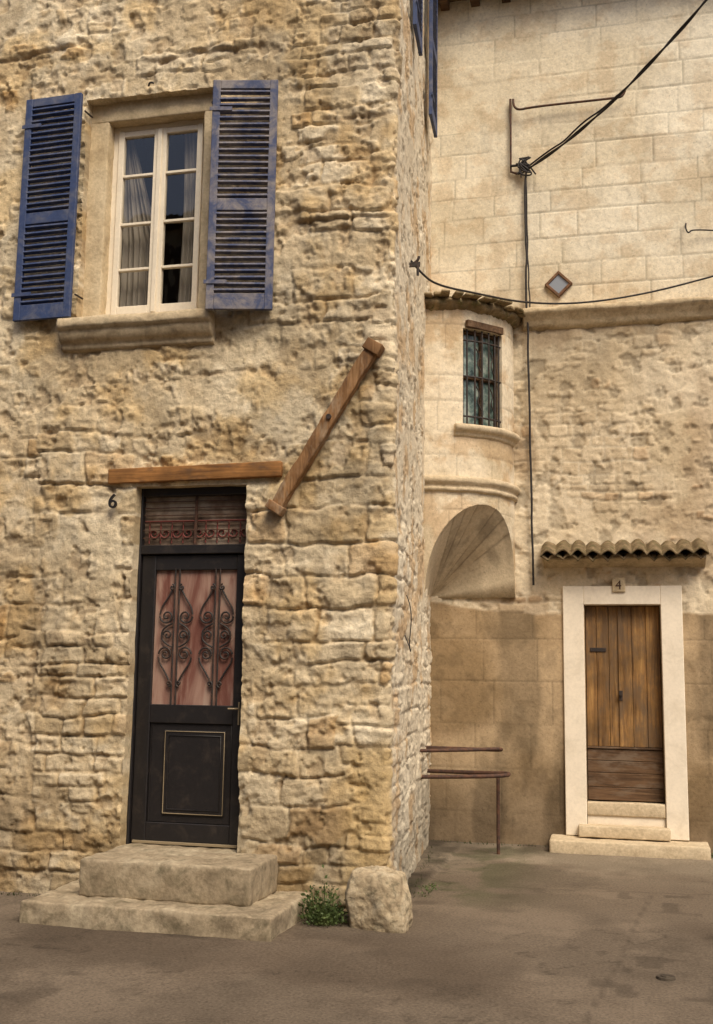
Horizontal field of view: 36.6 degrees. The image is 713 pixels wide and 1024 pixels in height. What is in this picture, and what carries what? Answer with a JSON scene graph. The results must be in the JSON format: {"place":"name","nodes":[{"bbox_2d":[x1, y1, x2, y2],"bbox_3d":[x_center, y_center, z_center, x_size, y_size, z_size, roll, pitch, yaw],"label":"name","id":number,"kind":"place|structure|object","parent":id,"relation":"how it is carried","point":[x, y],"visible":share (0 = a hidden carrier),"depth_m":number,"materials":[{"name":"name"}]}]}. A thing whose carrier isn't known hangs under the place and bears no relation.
{"place":"outdoors","nodes":[
{"label":"outdoors","id":0,"kind":"place"},
{"bbox_2d":[0,838,545,897],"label":"grass","id":1,"kind":"structure","parent":0,"point":[410,889],"depth_m":9.85,"materials":[{"name":"green plant"}]},
{"bbox_2d":[0,840,712,1023],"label":"ground","id":2,"kind":"structure","parent":0,"point":[524,934],"depth_m":6.45,"materials":[{"name":"concrete"}]},
{"bbox_2d":[19,843,308,941],"bbox_3d":[-1.279,2.657,7.552,1.818,0.478,1.046,-1,-9,14],"label":"stone doorstep","id":3,"kind":"object","parent":2,"relation":"on","point":[189,890],"visible":0.91,"depth_m":7.26,"materials":[{"name":"beige stone"}]},
{"bbox_2d":[132,840,236,847],"bbox_3d":[-1.293,2.487,8.072,0.840,0.020,0.017,-1,-9,14],"label":"door threshold bar","id":4,"kind":"object","parent":3,"relation":"on","point":[185,843],"depth_m":8.06,"materials":[{"name":"gold metal"}]},
{"bbox_2d":[0,0,432,913],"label":"walls","id":5,"kind":"structure","parent":2,"relation":"on","point":[334,762],"depth_m":8.42,"materials":[{"name":"stone"}]},
{"bbox_2d":[11,93,82,321],"bbox_3d":[-2.569,-2.537,8.953,0.541,1.950,0.053,-1,-9,14],"label":"window shutter","id":6,"kind":"object","parent":5,"relation":"attached to","point":[32,219],"depth_m":8.94,"materials":[{"name":"blue wood"}]},
{"bbox_2d":[82,122,114,316],"bbox_3d":[-2.205,-2.380,9.128,0.275,1.869,0.246,-1,-9,14],"label":"window jamb","id":7,"kind":"object","parent":5,"relation":"attached to","point":[98,219],"depth_m":9.02,"materials":[{"name":"beige stone"}]},
{"bbox_2d":[108,494,116,507],"bbox_3d":[-1.908,-0.086,8.440,0.067,0.112,0.024,-1,-9,14],"label":"house number","id":8,"kind":"object","parent":5,"relation":"attached to","point":[111,500],"visible":1,"depth_m":8.43,"materials":[{"name":"black paint"}]},
{"bbox_2d":[56,308,214,353],"bbox_3d":[-1.771,-1.444,8.603,1.310,0.273,0.161,-1,-9,14],"label":"window sill","id":9,"kind":"structure","parent":5,"relation":"attached to","point":[183,327],"depth_m":8.57,"materials":[{"name":"beige stone"}]},
{"bbox_2d":[74,82,212,299],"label":"shutter hooks","id":10,"kind":"object","parent":5,"relation":"attached to","point":[91,116],"visible":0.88,"depth_m":8.92,"materials":[{"name":"metal"}]},
{"bbox_2d":[92,93,212,128],"bbox_3d":[-1.654,-3.430,9.153,1.368,0.299,0.253,-1,-9,14],"label":"window head","id":11,"kind":"object","parent":5,"relation":"attached to","point":[164,110],"depth_m":9.05},
{"bbox_2d":[105,119,203,314],"bbox_3d":[-1.656,-2.428,9.018,0.880,1.760,0.100,-1,-9,14],"label":"window frame","id":12,"kind":"object","parent":5,"relation":"attached to","point":[160,133],"visible":0.73,"depth_m":9.01,"materials":[{"name":"white wood"}]},
{"bbox_2d":[119,139,150,306],"bbox_3d":[-1.837,-2.409,9.163,0.360,1.680,0.056,-1,-9,14],"label":"curtain","id":13,"kind":"object","parent":12,"relation":"hanging from","point":[135,254],"visible":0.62,"depth_m":9.16,"materials":[{"name":"white fabric"}]},
{"bbox_2d":[178,132,197,302],"bbox_3d":[-1.365,-2.419,9.050,0.250,1.680,0.056,-1,-9,14],"label":"curtain","id":14,"kind":"object","parent":12,"relation":"hanging from","point":[185,288],"visible":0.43,"depth_m":9.07,"materials":[{"name":"white fabric"}]},
{"bbox_2d":[134,134,184,303],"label":"room walls","id":15,"kind":"structure","parent":5,"relation":"attached to","point":[174,210],"depth_m":10.46,"materials":[{"name":"grey"}]},
{"bbox_2d":[126,486,246,844],"bbox_3d":[-1.266,1.162,8.306,1.000,2.760,0.110,-1,-9,14],"label":"front door","id":16,"kind":"structure","parent":5,"relation":"in","point":[193,773],"depth_m":8.27,"materials":[{"name":"black wood"}]},
{"bbox_2d":[147,723,231,825],"bbox_3d":[-1.267,1.996,8.165,0.658,0.838,0.024,-1,-9,14],"label":"door panel moulding","id":17,"kind":"object","parent":16,"relation":"attached to","point":[167,774],"depth_m":8.15,"materials":[{"name":"black wood"}]},
{"bbox_2d":[162,731,224,815],"bbox_3d":[-1.234,1.974,8.152,0.486,0.616,0.008,-1,-9,14],"label":"door panel trim","id":18,"kind":"structure","parent":16,"relation":"attached to","point":[164,768],"depth_m":8.15,"materials":[{"name":"black wood"}]},
{"bbox_2d":[143,496,246,544],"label":"transom bars","id":19,"kind":"object","parent":16,"relation":"in","point":[196,522],"visible":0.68,"depth_m":8.45,"materials":[{"name":"black metal"}]},
{"bbox_2d":[144,495,246,544],"bbox_3d":[-1.253,0.065,8.479,0.910,0.420,0.006,-1,-9,14],"label":"transom glass","id":20,"kind":"object","parent":16,"relation":"in","point":[190,526],"visible":0.64,"depth_m":8.48,"materials":[{"name":"black glass"}]},
{"bbox_2d":[158,568,233,705],"bbox_3d":[-1.241,0.956,8.312,0.620,1.050,0.018,-1,-9,14],"label":"door grille","id":21,"kind":"object","parent":16,"relation":"attached to","point":[218,683],"depth_m":8.31,"materials":[{"name":"metal"}]},
{"bbox_2d":[145,519,246,543],"bbox_3d":[-1.249,0.153,8.453,0.887,0.180,0.010,-1,-9,14],"label":"transom red scrollwork","id":22,"kind":"object","parent":16,"relation":"attached to","point":[182,534],"visible":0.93,"depth_m":8.45,"materials":[{"name":"brown metal"}]},
{"bbox_2d":[228,702,239,724],"bbox_3d":[-0.923,1.516,8.108,0.095,0.170,0.030,4,-9,-20],"label":"door handle","id":23,"kind":"object","parent":16,"relation":"attached to","point":[238,708],"visible":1,"depth_m":8.12,"materials":[{"name":"gold metal"}]},
{"bbox_2d":[108,461,282,484],"bbox_3d":[-1.249,-0.294,8.405,1.432,0.141,0.166,-1,-9,14],"label":"door lintel","id":24,"kind":"structure","parent":5,"relation":"attached to","point":[247,470],"depth_m":8.32,"materials":[{"name":"brown wood"}]},
{"bbox_2d":[197,111,211,307],"bbox_3d":[-1.127,-2.406,8.868,0.266,1.871,0.250,-1,-9,14],"label":"window jamb","id":25,"kind":"object","parent":5,"relation":"attached to","point":[204,213],"depth_m":8.78,"materials":[{"name":"beige stone"}]},
{"bbox_2d":[203,80,277,310],"bbox_3d":[-0.909,-2.511,8.492,0.540,1.910,0.049,1,-8,2],"label":"window shutter","id":26,"kind":"object","parent":5,"relation":"attached to","point":[244,205],"depth_m":8.47,"materials":[{"name":"blue wood"}]},
{"bbox_2d":[265,337,384,516],"bbox_3d":[-0.234,-0.635,8.097,0.893,1.333,0.135,-1,-9,14],"label":"wooden wall brace","id":27,"kind":"object","parent":5,"relation":"attached to","point":[371,352],"visible":1,"depth_m":8.05,"materials":[{"name":"brown wood"}]},
{"bbox_2d":[405,595,411,651],"bbox_3d":[0.406,0.872,8.411,0.051,0.434,0.214,1,-8,0],"label":"side wall wire","id":28,"kind":"object","parent":5,"relation":"attached to","point":[410,626],"visible":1,"depth_m":8.37,"materials":[{"name":"black"}]},
{"bbox_2d":[409,262,419,267],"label":"side wall hooks","id":29,"kind":"object","parent":5,"relation":"attached to","point":[414,264],"visible":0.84,"depth_m":9.31,"materials":[{"name":"metal"}]},
{"bbox_2d":[413,0,422,55],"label":"side shutter","id":30,"kind":"object","parent":5,"relation":"attached to","point":[418,17],"visible":1,"depth_m":9.73,"materials":[{"name":"blue paint"}]},
{"bbox_2d":[429,0,437,137],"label":"side shutter","id":31,"kind":"object","parent":5,"relation":"attached to","point":[433,55],"visible":1,"depth_m":11.24,"materials":[{"name":"blue paint"}]},
{"bbox_2d":[298,864,348,927],"bbox_3d":[-0.225,2.614,7.333,0.377,0.410,0.295,-1,-9,14],"label":"weed plant","id":32,"kind":"object","parent":2,"relation":"on","point":[321,914],"visible":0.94,"depth_m":7.28,"materials":[{"name":"green plant"}]},
{"bbox_2d":[345,865,412,932],"bbox_3d":[0.160,2.661,7.335,0.455,0.490,0.388,-1,-9,14],"label":"guard stone","id":33,"kind":"object","parent":2,"relation":"on","point":[378,898],"visible":0.84,"depth_m":7.20,"materials":[{"name":"beige stone"}]},
{"bbox_2d":[418,883,439,896],"bbox_3d":[0.551,2.972,8.509,0.168,0.070,0.491,-1,-9,14],"label":"weed plant","id":34,"kind":"object","parent":2,"relation":"on","point":[434,885],"visible":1,"depth_m":8.51,"materials":[{"name":"green plant"}]},
{"bbox_2d":[420,746,510,854],"bbox_3d":[1.019,2.766,10.287,0.890,1.037,0.699,-1,-9,14],"label":"metal railing","id":35,"kind":"object","parent":2,"relation":"on","point":[472,774],"visible":0.94,"depth_m":10.31,"materials":[{"name":"metal"}]},
{"bbox_2d":[429,0,712,853],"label":"walls","id":36,"kind":"structure","parent":2,"relation":"on","point":[620,192],"depth_m":11.42,"materials":[{"name":"stone"}]},
{"bbox_2d":[422,309,515,596],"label":"turret wall","id":37,"kind":"structure","parent":36,"relation":"attached to","point":[447,451],"depth_m":10.97,"materials":[{"name":"beige stone"}]},
{"bbox_2d":[424,475,519,501],"bbox_3d":[1.199,-0.249,11.014,1.390,0.187,0.373,5,-10,-28],"label":"turret string course","id":38,"kind":"object","parent":37,"relation":"attached to","point":[469,484],"visible":0.91,"depth_m":10.82,"materials":[{"name":"beige stone"}]},
{"bbox_2d":[424,297,521,328],"bbox_3d":[1.181,-2.134,11.419,1.461,0.275,0.734,5,-9,-26],"label":"turret eave","id":39,"kind":"object","parent":37,"relation":"attached to","point":[513,319],"visible":0.85,"depth_m":11.08,"materials":[{"name":"brown stone"}]},
{"bbox_2d":[424,289,525,319],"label":"turret roof slabs","id":40,"kind":"structure","parent":39,"relation":"on","point":[504,304],"depth_m":11.03,"materials":[{"name":"beige stone"}]},
{"bbox_2d":[463,330,496,426],"bbox_3d":[1.273,-1.358,11.168,0.471,1.020,0.070,6,-10,-30],"label":"turret window frame","id":41,"kind":"object","parent":37,"relation":"in","point":[479,351],"visible":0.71,"depth_m":11.20,"materials":[{"name":"black metal"}]},
{"bbox_2d":[463,334,492,426],"bbox_3d":[1.262,-1.356,11.183,0.475,1.060,0.038,6,-10,-30],"label":"turret glass","id":42,"kind":"object","parent":41,"relation":"in","point":[471,382],"visible":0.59,"depth_m":11.16,"materials":[{"name":"glass"}]},
{"bbox_2d":[463,329,500,427],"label":"turret window bars","id":43,"kind":"object","parent":37,"relation":"attached to","point":[482,379],"visible":0.92,"depth_m":11.11,"materials":[{"name":"black metal"}]},
{"bbox_2d":[476,348,494,412],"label":"turret window scrolls","id":44,"kind":"object","parent":43,"relation":"attached to","point":[481,372],"visible":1,"depth_m":11.11,"materials":[{"name":"black metal"}]},
{"bbox_2d":[465,319,503,334],"bbox_3d":[1.329,-1.914,11.180,0.050,0.075,0.480,-12,-15,56],"label":"turret window lintel","id":45,"kind":"structure","parent":37,"relation":"in","point":[471,324],"depth_m":11.14,"materials":[{"name":"brown wood"}]},
{"bbox_2d":[454,423,519,447],"bbox_3d":[1.377,-0.790,11.088,0.223,0.138,0.928,-10,-14,51],"label":"turret window sill","id":46,"kind":"structure","parent":37,"relation":"attached to","point":[510,438],"depth_m":10.96,"materials":[{"name":"beige stone"}]},
{"bbox_2d":[425,504,514,597],"bbox_3d":[1.122,0.403,11.042,0.928,0.918,0.846,-1,-9,14],"label":"turret squinch","id":47,"kind":"object","parent":36,"relation":"attached to","point":[471,555],"visible":0.94,"depth_m":11.21,"materials":[{"name":"beige stone"}]},
{"bbox_2d":[545,271,571,297],"bbox_3d":[2.181,-2.450,11.622,0.293,0.293,0.080,-1,-9,14],"label":"diamond vent frame","id":48,"kind":"object","parent":36,"relation":"attached to","point":[563,290],"visible":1,"depth_m":11.59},
{"bbox_2d":[549,274,567,292],"bbox_3d":[2.182,-2.450,11.625,0.236,0.236,0.054,-1,-9,14],"label":"diamond vent tile","id":49,"kind":"object","parent":48,"relation":"in","point":[558,283],"visible":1,"depth_m":11.60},
{"bbox_2d":[409,223,712,303],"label":"overhead cable","id":50,"kind":"object","parent":36,"relation":"attached to","point":[418,270],"visible":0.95,"depth_m":10.80,"materials":[{"name":"black plastic"}]},
{"bbox_2d":[509,0,707,585],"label":"overhead cable","id":51,"kind":"object","parent":36,"relation":"attached to","point":[524,166],"visible":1,"depth_m":11.57,"materials":[{"name":"black plastic"}]},
{"bbox_2d":[523,296,712,330],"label":"cornice","id":52,"kind":"structure","parent":36,"relation":"attached to","point":[648,311],"depth_m":11.35,"materials":[{"name":"stone"}]},
{"bbox_2d":[540,538,708,556],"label":"canopy tiles","id":53,"kind":"object","parent":36,"relation":"attached to","point":[680,545],"visible":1,"depth_m":10.88,"materials":[{"name":"beige tile"}]},
{"bbox_2d":[543,551,705,567],"bbox_3d":[2.713,0.461,10.962,1.600,0.205,0.224,-1,-9,14],"label":"canopy bed","id":54,"kind":"object","parent":36,"relation":"attached to","point":[692,561],"visible":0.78,"depth_m":10.93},
{"bbox_2d":[541,544,708,561],"bbox_3d":[2.706,0.410,10.938,1.640,0.225,0.288,-1,-9,14],"label":"canopy under tiles","id":55,"kind":"object","parent":54,"relation":"on","point":[622,554],"visible":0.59,"depth_m":10.84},
{"bbox_2d":[562,586,688,840],"bbox_3d":[2.691,1.988,10.838,1.180,2.485,0.085,-1,-9,14],"label":"door surround","id":56,"kind":"object","parent":36,"relation":"attached to","point":[667,599],"visible":0.88,"depth_m":10.82,"materials":[{"name":"beige stone"}]},
{"bbox_2d":[612,577,624,591],"bbox_3d":[2.671,0.742,10.978,0.130,0.150,0.019,-1,-9,14],"label":"door number plate","id":57,"kind":"object","parent":56,"relation":"attached to","point":[615,580],"depth_m":10.97,"materials":[{"name":"beige ceramic"}]},
{"bbox_2d":[585,606,664,802],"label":"door","id":58,"kind":"structure","parent":56,"relation":"in","point":[633,720],"depth_m":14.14,"materials":[{"name":"wood"}]},
{"bbox_2d":[585,606,662,747],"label":"door planks","id":59,"kind":"object","parent":58,"relation":"attached to","point":[640,655],"depth_m":10.96,"materials":[{"name":"brown wood"}]},
{"bbox_2d":[590,648,605,651],"bbox_3d":[2.477,1.412,11.051,0.160,0.040,0.009,-1,-9,14],"label":"door name plate","id":60,"kind":"object","parent":59,"relation":"attached to","point":[597,649],"depth_m":11.05,"materials":[{"name":"black metal"}]},
{"bbox_2d":[617,607,623,746],"bbox_3d":[2.687,1.670,10.960,0.040,1.410,0.013,-1,-9,14],"label":"door center strip","id":61,"kind":"object","parent":59,"relation":"attached to","point":[620,667],"depth_m":10.96,"materials":[{"name":"brown wood"}]},
{"bbox_2d":[587,746,663,801],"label":"door lower boards","id":62,"kind":"object","parent":58,"relation":"attached to","point":[617,776],"depth_m":10.81,"materials":[{"name":"brown wood"}]},
{"bbox_3d":[5.715,-5.792,13.013,9.140,0.140,4.010,-1,-9,14],"label":"roof","id":63,"kind":"object","parent":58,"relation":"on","visible":0},
{"bbox_2d":[438,0,510,10],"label":"eave rafters","id":64,"kind":"object","parent":63,"relation":"attached to","point":[444,5],"visible":1,"depth_m":12.28,"materials":[{"name":"brown wood"}]},
{"bbox_2d":[588,815,665,826],"bbox_3d":[2.691,3.068,10.743,0.756,0.101,0.151,-1,-9,14],"label":"sill riser","id":65,"kind":"object","parent":56,"relation":"on","point":[631,821],"visible":0.78,"depth_m":10.67,"materials":[{"name":"beige stone"}]},
{"bbox_2d":[587,800,665,817],"bbox_3d":[2.692,2.963,10.753,0.760,0.132,0.182,-1,-9,14],"label":"door sill","id":66,"kind":"structure","parent":65,"relation":"on","point":[630,809],"depth_m":10.68,"materials":[{"name":"beige stone"}]},
{"bbox_2d":[549,834,710,859],"bbox_3d":[2.645,3.277,10.468,1.515,0.178,0.391,-1,-9,14],"label":"door lower step","id":67,"kind":"object","parent":2,"relation":"on","point":[567,844],"depth_m":10.33,"materials":[{"name":"stone"}]},
{"bbox_2d":[578,824,670,840],"bbox_3d":[2.650,3.160,10.667,0.881,0.119,0.312,-1,-9,14],"label":"door upper step","id":68,"kind":"object","parent":67,"relation":"on","point":[627,832],"depth_m":10.53,"materials":[{"name":"beige stone"}]},
{"bbox_2d":[656,974,675,980],"bbox_3d":[1.767,2.659,6.155,0.110,0.022,0.110,-1,-9,14],"label":"valve cover","id":69,"kind":"object","parent":2,"relation":"on","point":[665,977],"visible":1,"depth_m":6.13,"materials":[{"name":"metal"}]}
]}

